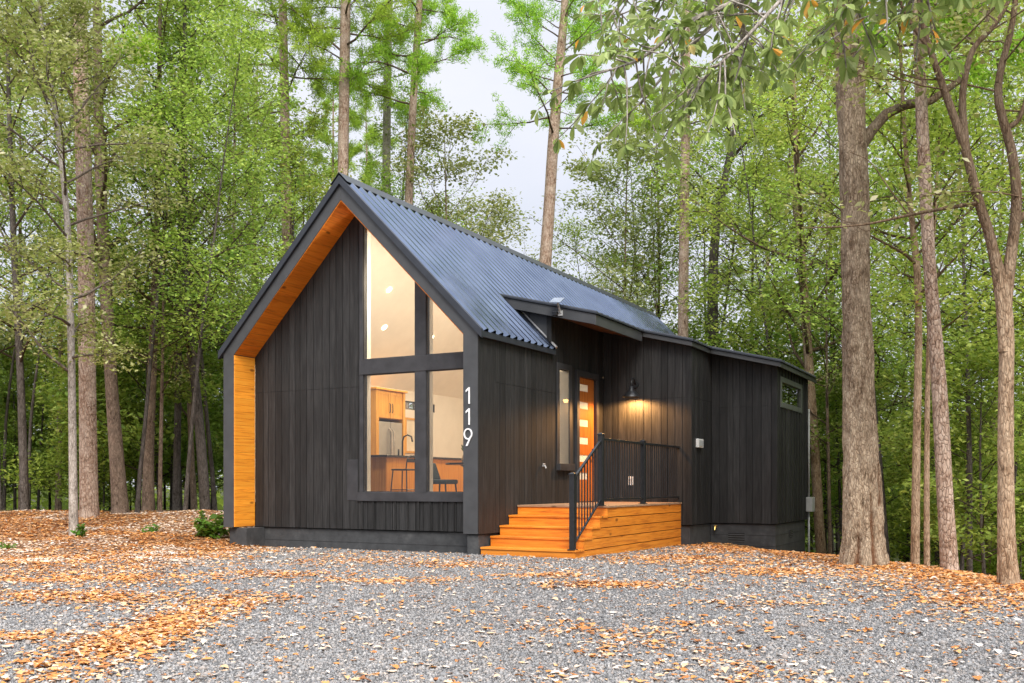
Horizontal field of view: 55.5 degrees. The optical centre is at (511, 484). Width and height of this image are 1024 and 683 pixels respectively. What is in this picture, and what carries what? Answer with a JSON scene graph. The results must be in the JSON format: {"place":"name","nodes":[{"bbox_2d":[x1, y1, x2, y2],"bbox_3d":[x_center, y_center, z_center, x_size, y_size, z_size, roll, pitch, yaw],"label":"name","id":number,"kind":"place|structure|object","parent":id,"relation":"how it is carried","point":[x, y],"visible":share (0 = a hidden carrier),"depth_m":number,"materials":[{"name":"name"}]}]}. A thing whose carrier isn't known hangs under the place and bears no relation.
{"place":"outdoors","nodes":[
{"label":"outdoors","id":0,"kind":"place"},
{"bbox_2d":[371,434,462,491],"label":"kitchen island","id":1,"kind":"structure","parent":0,"point":[382,466],"depth_m":21.14,"materials":[{"name":"brown wood"}]},
{"bbox_2d":[0,545,1023,682],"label":"gravel","id":2,"kind":"structure","parent":0,"point":[608,664],"depth_m":8.63,"materials":[{"name":"grey gravel"}]},
{"bbox_2d":[0,489,1023,682],"bbox_3d":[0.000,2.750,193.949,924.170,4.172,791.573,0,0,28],"label":"ground","id":3,"kind":"structure","parent":0,"point":[83,543],"depth_m":10.87,"materials":[{"name":"brown plant"}]},
{"bbox_2d":[0,360,49,482],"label":"understory tree","id":4,"kind":"object","parent":3,"relation":"on","point":[5,380],"visible":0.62,"depth_m":33.73,"materials":[{"name":"green plant"}]},
{"bbox_2d":[0,385,63,509],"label":"understory tree","id":5,"kind":"object","parent":3,"relation":"on","point":[9,418],"visible":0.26,"depth_m":37.88,"materials":[{"name":"green plant"}]},
{"bbox_2d":[0,48,75,351],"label":"tree","id":6,"kind":"object","parent":3,"relation":"on","point":[20,95],"visible":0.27,"depth_m":31.52,"materials":[{"name":"green plant"}]},
{"bbox_2d":[0,192,75,509],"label":"tree","id":7,"kind":"object","parent":3,"relation":"on","point":[5,432],"visible":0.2,"depth_m":33.33,"materials":[{"name":"green plant"}]},
{"bbox_2d":[0,305,78,509],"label":"understory tree","id":8,"kind":"object","parent":3,"relation":"on","point":[14,422],"visible":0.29,"depth_m":36.99,"materials":[{"name":"green plant"}]},
{"bbox_2d":[0,189,97,509],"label":"tree","id":9,"kind":"object","parent":3,"relation":"on","point":[32,401],"visible":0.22,"depth_m":29.98,"materials":[{"name":"green plant"}]},
{"bbox_2d":[0,2,138,509],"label":"tree","id":10,"kind":"object","parent":3,"relation":"on","point":[43,221],"visible":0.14,"depth_m":33.82,"materials":[{"name":"green plant"}]},
{"bbox_2d":[0,346,159,508],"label":"understory tree","id":11,"kind":"object","parent":3,"relation":"on","point":[122,385],"visible":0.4,"depth_m":29.73,"materials":[{"name":"green plant"}]},
{"bbox_2d":[0,0,165,517],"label":"pine tree","id":12,"kind":"object","parent":3,"relation":"on","point":[88,485],"visible":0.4,"depth_m":22.83,"materials":[{"name":"brown plant"}]},
{"bbox_2d":[0,19,172,509],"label":"oak tree","id":13,"kind":"object","parent":3,"relation":"on","point":[58,505],"visible":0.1,"depth_m":35.91,"materials":[{"name":"green plant"}]},
{"bbox_2d":[0,0,177,510],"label":"tree","id":14,"kind":"object","parent":3,"relation":"on","point":[23,460],"visible":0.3,"depth_m":25.93,"materials":[{"name":"green plant"}]},
{"bbox_2d":[42,383,158,509],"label":"understory tree","id":15,"kind":"object","parent":3,"relation":"on","point":[132,471],"visible":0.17,"depth_m":30.48,"materials":[{"name":"green plant"}]},
{"bbox_2d":[28,359,172,509],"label":"understory tree","id":16,"kind":"object","parent":3,"relation":"on","point":[66,420],"visible":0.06,"depth_m":33.01,"materials":[{"name":"green plant"}]},
{"bbox_2d":[0,0,202,536],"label":"thin tree","id":17,"kind":"object","parent":3,"relation":"on","point":[68,31],"visible":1,"depth_m":19.95,"materials":[{"name":"green plant"}]},
{"bbox_2d":[0,0,207,513],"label":"leaning tree","id":18,"kind":"object","parent":3,"relation":"on","point":[119,496],"visible":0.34,"depth_m":24.88,"materials":[{"name":"green plant"}]},
{"bbox_2d":[9,0,258,510],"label":"tree","id":19,"kind":"object","parent":3,"relation":"on","point":[148,495],"visible":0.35,"depth_m":26.90,"materials":[{"name":"green plant"}]},
{"bbox_2d":[48,279,222,504],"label":"understory tree","id":20,"kind":"object","parent":3,"relation":"on","point":[169,420],"visible":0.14,"depth_m":31.12,"materials":[{"name":"green plant"}]},
{"bbox_2d":[31,230,245,471],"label":"understory tree","id":21,"kind":"object","parent":3,"relation":"on","point":[138,436],"visible":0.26,"depth_m":28.98,"materials":[{"name":"green plant"}]},
{"bbox_2d":[41,57,270,511],"bbox_3d":[-9.251,-5.073,26.087,5.724,12.411,5.161,0,0,33],"label":"leafy tree","id":22,"kind":"object","parent":3,"relation":"on","point":[160,463],"visible":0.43,"depth_m":26.17,"materials":[{"name":"green plant"}]},
{"bbox_2d":[48,29,272,512],"bbox_3d":[-9.025,-5.354,25.648,5.901,13.028,5.913,0,0,-32],"label":"slender tree","id":23,"kind":"object","parent":3,"relation":"on","point":[143,438],"visible":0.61,"depth_m":25.25,"materials":[{"name":"green plant"}]},
{"bbox_2d":[98,343,222,509],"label":"understory tree","id":24,"kind":"object","parent":3,"relation":"on","point":[217,463],"visible":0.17,"depth_m":32.39,"materials":[{"name":"green plant"}]},
{"bbox_2d":[43,0,285,509],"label":"tree","id":25,"kind":"object","parent":3,"relation":"on","point":[203,480],"visible":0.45,"depth_m":26.89,"materials":[{"name":"green plant"}]},
{"bbox_2d":[47,0,281,510],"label":"tree","id":26,"kind":"object","parent":3,"relation":"on","point":[176,486],"visible":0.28,"depth_m":28.92,"materials":[{"name":"green plant"}]},
{"bbox_2d":[43,0,301,509],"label":"leafy tree","id":27,"kind":"object","parent":3,"relation":"on","point":[193,498],"visible":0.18,"depth_m":29.95,"materials":[{"name":"green plant"}]},
{"bbox_2d":[48,0,316,510],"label":"slender tree","id":28,"kind":"object","parent":3,"relation":"on","point":[212,477],"visible":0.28,"depth_m":29.18,"materials":[{"name":"green plant"}]},
{"bbox_2d":[155,286,255,479],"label":"understory tree","id":29,"kind":"object","parent":3,"relation":"on","point":[221,392],"visible":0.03,"depth_m":34.88,"materials":[{"name":"green plant"}]},
{"bbox_2d":[64,0,353,374],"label":"leafy tree","id":30,"kind":"object","parent":3,"relation":"on","point":[265,117],"visible":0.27,"depth_m":33.20,"materials":[{"name":"green plant"}]},
{"bbox_2d":[94,1,324,511],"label":"slender tree","id":31,"kind":"object","parent":3,"relation":"on","point":[186,296],"visible":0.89,"depth_m":24.73,"materials":[{"name":"green plant"}]},
{"bbox_2d":[191,509,232,538],"bbox_3d":[-6.313,0.851,20.556,0.826,0.683,0.837,0,0,-5],"label":"shrub","id":32,"kind":"object","parent":3,"relation":"on","point":[213,529],"visible":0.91,"depth_m":20.44,"materials":[{"name":"green plant"}]},
{"bbox_2d":[161,0,334,370],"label":"leafy tree","id":33,"kind":"object","parent":3,"relation":"on","point":[230,207],"visible":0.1,"depth_m":40.92,"materials":[{"name":"green plant"}]},
{"bbox_2d":[175,58,325,408],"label":"leafy tree","id":34,"kind":"object","parent":3,"relation":"on","point":[242,91],"visible":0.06,"depth_m":37.44,"materials":[{"name":"green plant"}]},
{"bbox_2d":[202,46,314,290],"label":"tree","id":35,"kind":"object","parent":3,"relation":"on","point":[293,105],"visible":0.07,"depth_m":46.17,"materials":[{"name":"green plant"}]},
{"bbox_2d":[203,113,337,285],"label":"leafy tree","id":36,"kind":"object","parent":3,"relation":"on","point":[312,165],"visible":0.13,"depth_m":42.12,"materials":[{"name":"green plant"}]},
{"bbox_2d":[172,0,393,254],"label":"pine tree","id":37,"kind":"object","parent":3,"relation":"on","point":[281,36],"visible":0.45,"depth_m":35.86,"materials":[{"name":"green plant"}]},
{"bbox_2d":[194,92,371,307],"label":"slender tree","id":38,"kind":"object","parent":3,"relation":"on","point":[309,129],"visible":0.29,"depth_m":35.58,"materials":[{"name":"green plant"}]},
{"bbox_2d":[222,116,372,300],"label":"slender tree","id":39,"kind":"object","parent":3,"relation":"on","point":[314,189],"visible":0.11,"depth_m":35.85,"materials":[{"name":"green plant"}]},
{"bbox_2d":[279,65,381,237],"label":"tree","id":40,"kind":"object","parent":3,"relation":"on","point":[355,122],"visible":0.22,"depth_m":45.83,"materials":[{"name":"green plant"}]},
{"bbox_2d":[272,0,430,175],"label":"pine tree","id":41,"kind":"object","parent":3,"relation":"on","point":[345,49],"visible":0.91,"depth_m":33.89,"materials":[{"name":"green plant"}]},
{"bbox_2d":[328,88,399,184],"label":"pine tree","id":42,"kind":"object","parent":3,"relation":"on","point":[366,139],"visible":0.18,"depth_m":51.32,"materials":[{"name":"green plant"}]},
{"bbox_2d":[307,0,456,193],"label":"pine tree","id":43,"kind":"object","parent":3,"relation":"on","point":[397,114],"visible":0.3,"depth_m":39.84,"materials":[{"name":"green plant"}]},
{"bbox_2d":[320,0,492,408],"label":"pine tree","id":44,"kind":"object","parent":3,"relation":"on","point":[469,44],"visible":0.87,"depth_m":35.87,"materials":[{"name":"green plant"}]},
{"bbox_2d":[350,67,484,219],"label":"leafy tree","id":45,"kind":"object","parent":3,"relation":"on","point":[378,136],"visible":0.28,"depth_m":40.28,"materials":[{"name":"green plant"}]},
{"bbox_2d":[351,151,486,409],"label":"slender tree","id":46,"kind":"object","parent":3,"relation":"on","point":[381,177],"visible":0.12,"depth_m":36.81,"materials":[{"name":"green plant"}]},
{"bbox_2d":[370,93,532,247],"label":"oak tree","id":47,"kind":"object","parent":3,"relation":"on","point":[426,143],"visible":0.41,"depth_m":37.61,"materials":[{"name":"green plant"}]},
{"bbox_2d":[422,187,539,260],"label":"oak tree","id":48,"kind":"object","parent":3,"relation":"on","point":[494,216],"visible":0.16,"depth_m":42.70,"materials":[{"name":"green plant"}]},
{"bbox_2d":[0,509,1023,682],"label":"fallen leaves","id":49,"kind":"object","parent":3,"relation":"on","point":[156,624],"visible":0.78,"depth_m":11.38,"materials":[{"name":"orange plant"}]},
{"bbox_2d":[1,387,1022,559],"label":"wood","id":50,"kind":"object","parent":3,"relation":"on","point":[44,499],"visible":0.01,"depth_m":64.76,"materials":[{"name":"green plant"}]},
{"bbox_2d":[218,172,817,554],"bbox_3d":[2.350,-1.575,25.009,9.910,8.683,16.970,0,0,28],"label":"cabin","id":51,"kind":"object","parent":3,"relation":"on","point":[365,288],"visible":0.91,"depth_m":19.82,"materials":[{"name":"black wood"}]},
{"bbox_2d":[371,387,407,455],"bbox_3d":[-3.250,-0.969,23.609,0.860,2.670,1.290,0,0,28],"label":"kitchen cabinet","id":52,"kind":"object","parent":51,"relation":"on","point":[387,404],"visible":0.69,"depth_m":23.27,"materials":[{"name":"brown wood"}]},
{"bbox_2d":[364,371,414,491],"bbox_3d":[-2.299,-0.999,18.756,1.220,2.290,0.232,0,0,28],"label":"window","id":53,"kind":"structure","parent":51,"relation":"in","point":[367,461],"depth_m":19.06,"materials":[{"name":"white glass"}]},
{"bbox_2d":[364,227,414,359],"bbox_3d":[-2.299,-3.813,18.756,1.220,2.777,0.232,0,0,28],"label":"window","id":54,"kind":"structure","parent":51,"relation":"in","point":[367,254],"depth_m":19.06,"materials":[{"name":"white glass"}]},
{"bbox_2d":[379,421,401,454],"bbox_3d":[-3.216,-0.584,23.602,0.848,1.860,0.970,0,0,28],"label":"refrigerator","id":55,"kind":"object","parent":51,"relation":"on","point":[390,438],"visible":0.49,"depth_m":23.40,"materials":[{"name":"silver metal"}]},
{"bbox_2d":[426,368,462,492],"bbox_3d":[-1.091,-0.999,18.100,1.050,2.290,0.232,0,0,28],"label":"window","id":56,"kind":"structure","parent":51,"relation":"in","point":[430,371],"depth_m":18.38,"materials":[{"name":"white glass"}]},
{"bbox_2d":[556,362,574,470],"bbox_3d":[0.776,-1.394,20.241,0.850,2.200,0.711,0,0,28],"label":"sidelight window","id":57,"kind":"structure","parent":51,"relation":"in","point":[564,378],"depth_m":20.30,"materials":[{"name":"clear glass"}]},
{"bbox_2d":[580,377,593,500],"bbox_3d":[1.572,-0.971,21.073,0.045,2.655,0.890,0,0,28],"label":"front door","id":58,"kind":"structure","parent":51,"relation":"in","point":[586,385],"depth_m":21.11,"materials":[{"name":"brown wood"}]},
{"bbox_2d":[780,376,801,412],"bbox_3d":[6.464,-2.079,22.686,0.130,0.690,2.230,0,0,28],"label":"high window","id":59,"kind":"structure","parent":51,"relation":"in","point":[795,404],"depth_m":22.88,"materials":[{"name":"grey glass"}]},
{"bbox_2d":[806,409,814,552],"bbox_3d":[7.433,0.141,24.247,0.155,4.050,0.320,0,0,28],"label":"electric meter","id":60,"kind":"object","parent":51,"relation":"attached to","point":[810,504],"visible":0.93,"depth_m":24.21,"materials":[{"name":"grey plastic"}]},
{"bbox_2d":[471,0,629,265],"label":"pine tree","id":61,"kind":"object","parent":3,"relation":"on","point":[552,119],"visible":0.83,"depth_m":35.82,"materials":[{"name":"green plant"}]},
{"bbox_2d":[480,433,681,558],"bbox_3d":[1.553,0.210,19.016,1.835,2.273,5.495,0,0,28],"label":"porch","id":62,"kind":"object","parent":3,"relation":"on","point":[572,528],"visible":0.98,"depth_m":17.64,"materials":[{"name":"orange wood"}]},
{"bbox_2d":[533,214,648,302],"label":"slender tree","id":63,"kind":"object","parent":3,"relation":"on","point":[573,227],"visible":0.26,"depth_m":41.72,"materials":[{"name":"green plant"}]},
{"bbox_2d":[493,113,721,333],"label":"oak tree","id":64,"kind":"object","parent":3,"relation":"on","point":[618,146],"visible":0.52,"depth_m":37.93,"materials":[{"name":"green plant"}]},
{"bbox_2d":[558,136,701,336],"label":"leafy tree","id":65,"kind":"object","parent":3,"relation":"on","point":[635,162],"visible":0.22,"depth_m":42.45,"materials":[{"name":"green plant"}]},
{"bbox_2d":[583,156,737,340],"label":"leafy tree","id":66,"kind":"object","parent":3,"relation":"on","point":[653,245],"visible":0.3,"depth_m":37.59,"materials":[{"name":"green plant"}]},
{"bbox_2d":[556,87,779,328],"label":"oak tree","id":67,"kind":"object","parent":3,"relation":"on","point":[633,232],"visible":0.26,"depth_m":39.25,"materials":[{"name":"green plant"}]},
{"bbox_2d":[628,0,751,336],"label":"pine tree","id":68,"kind":"object","parent":3,"relation":"on","point":[683,276],"visible":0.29,"depth_m":33.87,"materials":[{"name":"green plant"}]},
{"bbox_2d":[620,129,797,350],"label":"leafy tree","id":69,"kind":"object","parent":3,"relation":"on","point":[700,185],"visible":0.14,"depth_m":40.17,"materials":[{"name":"green plant"}]},
{"bbox_2d":[636,0,829,346],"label":"tree","id":70,"kind":"object","parent":3,"relation":"on","point":[714,257],"visible":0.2,"depth_m":34.86,"materials":[{"name":"green plant"}]},
{"bbox_2d":[635,58,833,351],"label":"slender tree","id":71,"kind":"object","parent":3,"relation":"on","point":[721,148],"visible":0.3,"depth_m":35.05,"materials":[{"name":"green plant"}]},
{"bbox_2d":[643,59,833,375],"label":"leafy tree","id":72,"kind":"object","parent":3,"relation":"on","point":[698,239],"visible":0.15,"depth_m":36.33,"materials":[{"name":"green plant"}]},
{"bbox_2d":[691,99,828,351],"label":"pine tree","id":73,"kind":"object","parent":3,"relation":"on","point":[749,180],"visible":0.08,"depth_m":41.52,"materials":[{"name":"green plant"}]},
{"bbox_2d":[638,58,888,376],"bbox_3d":[7.542,-5.296,29.822,7.227,15.923,7.212,0,0,-28],"label":"slender tree","id":74,"kind":"object","parent":3,"relation":"on","point":[717,300],"visible":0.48,"depth_m":29.36,"materials":[{"name":"green plant"}]},
{"bbox_2d":[698,306,842,489],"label":"understory tree","id":75,"kind":"object","parent":3,"relation":"on","point":[747,350],"visible":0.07,"depth_m":33.95,"materials":[{"name":"green plant"}]},
{"bbox_2d":[530,0,1011,176],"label":"hickory tree","id":76,"kind":"object","parent":3,"relation":"on","point":[734,71],"visible":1,"depth_m":5.45,"materials":[{"name":"green plant"}]},
{"bbox_2d":[684,106,876,475],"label":"leafy tree","id":77,"kind":"object","parent":3,"relation":"on","point":[755,227],"visible":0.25,"depth_m":32.51,"materials":[{"name":"green plant"}]},
{"bbox_2d":[657,4,916,553],"bbox_3d":[7.859,-5.334,25.577,7.221,15.689,7.680,0,0,-3],"label":"tree","id":78,"kind":"object","parent":3,"relation":"on","point":[807,364],"visible":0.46,"depth_m":25.88,"materials":[{"name":"green plant"}]},
{"bbox_2d":[686,79,904,372],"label":"slender tree","id":79,"kind":"object","parent":3,"relation":"on","point":[737,194],"visible":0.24,"depth_m":31.99,"materials":[{"name":"green plant"}]},
{"bbox_2d":[697,151,913,553],"bbox_3d":[8.319,-3.242,25.996,4.838,11.636,5.366,0,0,-19],"label":"leafy tree","id":80,"kind":"object","parent":3,"relation":"on","point":[827,443],"visible":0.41,"depth_m":25.54,"materials":[{"name":"green plant"}]},
{"bbox_2d":[706,286,904,512],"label":"understory tree","id":81,"kind":"object","parent":3,"relation":"on","point":[777,335],"visible":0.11,"depth_m":29.73,"materials":[{"name":"green plant"}]},
{"bbox_2d":[780,242,897,545],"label":"slender tree","id":82,"kind":"object","parent":3,"relation":"on","point":[839,496],"visible":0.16,"depth_m":28.35,"materials":[{"name":"green plant"}]},
{"bbox_2d":[742,1,942,554],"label":"leafy tree","id":83,"kind":"object","parent":3,"relation":"on","point":[837,535],"visible":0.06,"depth_m":33.25,"materials":[{"name":"green plant"}]},
{"bbox_2d":[805,367,931,553],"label":"understory tree","id":84,"kind":"object","parent":3,"relation":"on","point":[833,501],"visible":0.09,"depth_m":29.86,"materials":[{"name":"green plant"}]},
{"bbox_2d":[805,342,933,532],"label":"understory tree","id":85,"kind":"object","parent":3,"relation":"on","point":[823,453],"visible":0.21,"depth_m":26.40,"materials":[{"name":"green plant"}]},
{"bbox_2d":[725,0,1017,560],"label":"slender tree","id":86,"kind":"object","parent":3,"relation":"on","point":[787,268],"visible":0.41,"depth_m":22.40,"materials":[{"name":"green plant"}]},
{"bbox_2d":[756,32,987,494],"bbox_3d":[10.325,-4.995,28.118,7.237,16.507,7.923,0,0,3],"label":"leafy tree","id":87,"kind":"object","parent":3,"relation":"on","point":[836,248],"visible":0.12,"depth_m":27.45,"materials":[{"name":"green plant"}]},
{"bbox_2d":[745,0,1023,584],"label":"forked tree","id":88,"kind":"object","parent":3,"relation":"on","point":[1003,277],"visible":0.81,"depth_m":11.96,"materials":[{"name":"green plant"}]},
{"bbox_2d":[793,88,997,562],"bbox_3d":[14.211,-5.179,36.443,8.137,18.842,8.731,0,0,40],"label":"leafy tree","id":89,"kind":"object","parent":3,"relation":"on","point":[903,557],"visible":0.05,"depth_m":35.54,"materials":[{"name":"green plant"}]},
{"bbox_2d":[777,0,1023,563],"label":"thin tree","id":90,"kind":"object","parent":3,"relation":"on","point":[914,259],"visible":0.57,"depth_m":15.96,"materials":[{"name":"green plant"}]},
{"bbox_2d":[792,0,1023,571],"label":"slender tree","id":91,"kind":"object","parent":3,"relation":"on","point":[969,564],"visible":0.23,"depth_m":19.38,"materials":[{"name":"green plant"}]},
{"bbox_2d":[813,0,1023,569],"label":"pine tree","id":92,"kind":"object","parent":3,"relation":"on","point":[948,552],"visible":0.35,"depth_m":14.41,"materials":[{"name":"brown plant"}]},
{"bbox_2d":[839,398,997,566],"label":"understory tree","id":93,"kind":"object","parent":3,"relation":"on","point":[962,465],"visible":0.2,"depth_m":22.66,"materials":[{"name":"green plant"}]},
{"bbox_2d":[820,4,1023,566],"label":"leafy tree","id":94,"kind":"object","parent":3,"relation":"on","point":[936,553],"visible":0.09,"depth_m":25.55,"materials":[{"name":"green plant"}]},
{"bbox_2d":[834,0,1021,566],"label":"oak tree","id":95,"kind":"object","parent":3,"relation":"on","point":[863,542],"visible":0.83,"depth_m":14.81,"materials":[{"name":"brown plant"}]},
{"bbox_2d":[882,448,973,563],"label":"understory tree","id":96,"kind":"object","parent":3,"relation":"on","point":[903,545],"visible":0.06,"depth_m":28.32,"materials":[{"name":"green plant"}]},
{"bbox_2d":[839,302,1023,570],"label":"understory tree","id":97,"kind":"object","parent":3,"relation":"on","point":[934,505],"visible":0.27,"depth_m":20.94,"materials":[{"name":"green plant"}]},
{"bbox_2d":[869,67,1019,565],"bbox_3d":[6.950,-2.680,16.331,2.658,8.794,3.396,0,0,14],"label":"thin tree","id":98,"kind":"object","parent":3,"relation":"on","point":[927,434],"visible":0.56,"depth_m":16.34,"materials":[{"name":"green plant"}]},
{"bbox_2d":[870,4,1023,574],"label":"leafy tree","id":99,"kind":"object","parent":3,"relation":"on","point":[962,379],"visible":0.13,"depth_m":23.51,"materials":[{"name":"green plant"}]},
{"bbox_2d":[874,0,1023,440],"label":"leafy tree","id":100,"kind":"object","parent":3,"relation":"on","point":[1010,87],"visible":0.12,"depth_m":21.54,"materials":[{"name":"green plant"}]},
{"bbox_2d":[878,320,1023,573],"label":"understory tree","id":101,"kind":"object","parent":3,"relation":"on","point":[953,386],"visible":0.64,"depth_m":18.16,"materials":[{"name":"green plant"}]},
{"bbox_2d":[879,50,1023,376],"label":"leafy tree","id":102,"kind":"object","parent":3,"relation":"on","point":[981,231],"visible":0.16,"depth_m":21.12,"materials":[{"name":"green plant"}]},
{"bbox_2d":[886,0,1023,381],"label":"slender tree","id":103,"kind":"object","parent":3,"relation":"on","point":[1017,316],"visible":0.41,"depth_m":18.66,"materials":[{"name":"green plant"}]},
{"bbox_2d":[895,25,1023,429],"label":"leafy tree","id":104,"kind":"object","parent":3,"relation":"on","point":[986,186],"visible":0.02,"depth_m":31.59,"materials":[{"name":"green plant"}]},
{"bbox_2d":[957,432,1023,579],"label":"understory tree","id":105,"kind":"object","parent":3,"relation":"on","point":[990,568],"visible":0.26,"depth_m":22.98,"materials":[{"name":"green plant"}]},
{"bbox_2d":[0,0,1023,488],"label":"sky","id":106,"kind":"structure","parent":0,"point":[471,88],"materials":[{"name":"white"}]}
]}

